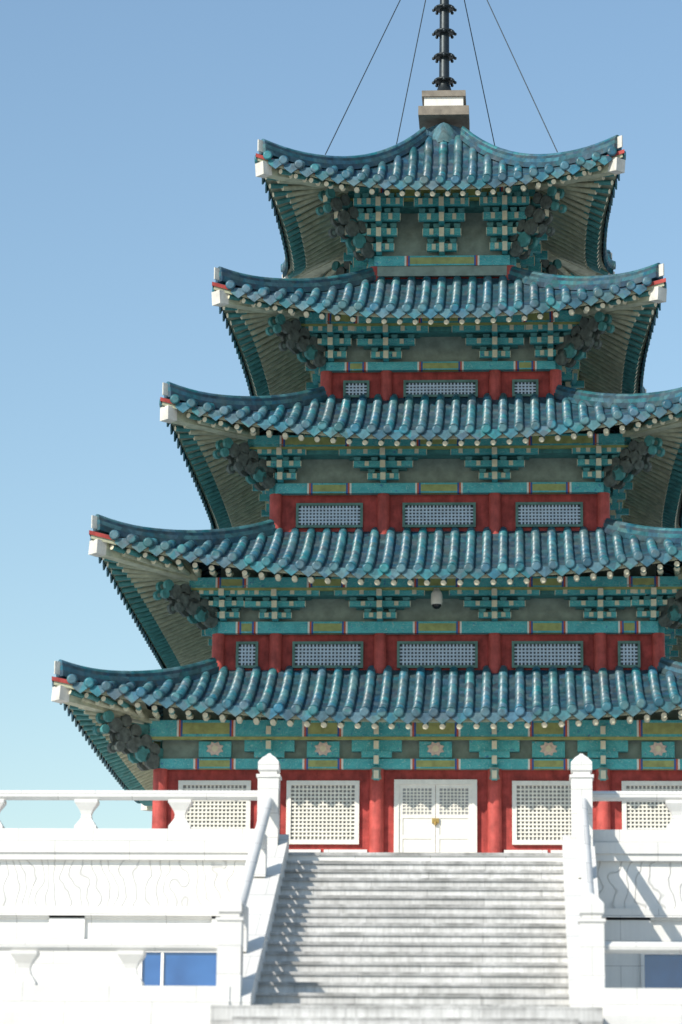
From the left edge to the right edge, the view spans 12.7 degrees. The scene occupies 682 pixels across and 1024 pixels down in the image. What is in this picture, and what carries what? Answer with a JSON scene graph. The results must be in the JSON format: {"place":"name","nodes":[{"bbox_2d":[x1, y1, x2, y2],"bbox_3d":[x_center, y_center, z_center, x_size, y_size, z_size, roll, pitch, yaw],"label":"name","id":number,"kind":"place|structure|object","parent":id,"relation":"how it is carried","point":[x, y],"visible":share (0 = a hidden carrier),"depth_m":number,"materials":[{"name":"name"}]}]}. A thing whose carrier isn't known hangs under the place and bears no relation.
{"place":"outdoors","nodes":[
{"label":"outdoors","id":0,"kind":"place"},
{"bbox_2d":[0,790,681,1023],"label":"stone terrace","id":1,"kind":"structure","parent":0,"point":[108,926],"depth_m":52.89,"materials":[{"name":"white stone"}]},
{"bbox_2d":[92,185,681,852],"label":"pagoda","id":2,"kind":"object","parent":1,"relation":"on","point":[418,787],"visible":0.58,"depth_m":58.00,"materials":[{"name":"red paint"}]},
{"bbox_2d":[51,676,681,810],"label":"roof eaves","id":3,"kind":"object","parent":2,"relation":"attached to","point":[86,706],"visible":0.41,"depth_m":55.72,"materials":[{"name":"green wood"}]},
{"bbox_2d":[52,657,681,803],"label":"tiled roof","id":4,"kind":"structure","parent":2,"relation":"on","point":[355,694],"depth_m":56.46,"materials":[{"name":"teal tile"}]},
{"bbox_2d":[88,530,681,667],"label":"roof eaves","id":5,"kind":"object","parent":2,"relation":"attached to","point":[177,639],"visible":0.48,"depth_m":57.86,"materials":[{"name":"green wood"}]},
{"bbox_2d":[90,514,681,668],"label":"tiled roof","id":6,"kind":"structure","parent":2,"relation":"on","point":[612,545],"depth_m":57.87,"materials":[{"name":"teal tile"}]},
{"bbox_2d":[159,382,681,528],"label":"tiled roof","id":7,"kind":"structure","parent":2,"relation":"on","point":[318,410],"depth_m":59.36,"materials":[{"name":"teal tile"}]},
{"bbox_2d":[160,397,681,528],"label":"roof eaves","id":8,"kind":"object","parent":2,"relation":"attached to","point":[654,497],"visible":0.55,"depth_m":60.60,"materials":[{"name":"green wood"}]},
{"bbox_2d":[431,588,441,608],"bbox_3d":[1.806,1.686,57.780,0.220,0.395,0.707,0,-14,3],"label":"cctv camera","id":9,"kind":"object","parent":2,"relation":"attached to","point":[436,598],"visible":1,"depth_m":57.46,"materials":[{"name":"white paint"}]},
{"bbox_2d":[211,278,666,395],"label":"roof eaves","id":10,"kind":"object","parent":2,"relation":"attached to","point":[613,363],"visible":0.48,"depth_m":61.51,"materials":[{"name":"green wood"}]},
{"bbox_2d":[212,263,666,395],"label":"tiled roof","id":11,"kind":"structure","parent":2,"relation":"on","point":[363,292],"depth_m":60.69,"materials":[{"name":"teal tile"}]},
{"bbox_2d":[255,149,624,277],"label":"roof eaves","id":12,"kind":"object","parent":2,"relation":"attached to","point":[573,243],"visible":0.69,"depth_m":62.99,"materials":[{"name":"green wood"}]},
{"bbox_2d":[255,126,625,277],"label":"tiled roof","id":13,"kind":"structure","parent":2,"relation":"on","point":[463,160],"depth_m":62.48,"materials":[{"name":"teal tile"}]},
{"bbox_2d":[325,0,557,154],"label":"spire","id":14,"kind":"structure","parent":13,"relation":"on","point":[443,112],"depth_m":64.58,"materials":[{"name":"black metal"}]},
{"bbox_2d":[0,0,681,828],"label":"sky","id":15,"kind":"structure","parent":0,"point":[130,130],"materials":[{"name":"blue"}]},
{"label":"ground","id":16,"kind":"structure","parent":0,"visible":0},
{"bbox_2d":[210,852,602,1023],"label":"stone stair","id":17,"kind":"object","parent":16,"relation":"on","point":[416,942],"visible":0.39,"depth_m":48.49,"materials":[{"name":"white stone"}]},
{"bbox_2d":[216,753,605,1023],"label":"stair balustrade","id":18,"kind":"object","parent":17,"relation":"on","point":[245,920],"visible":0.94,"depth_m":48.63,"materials":[{"name":"white stone"}]}
]}

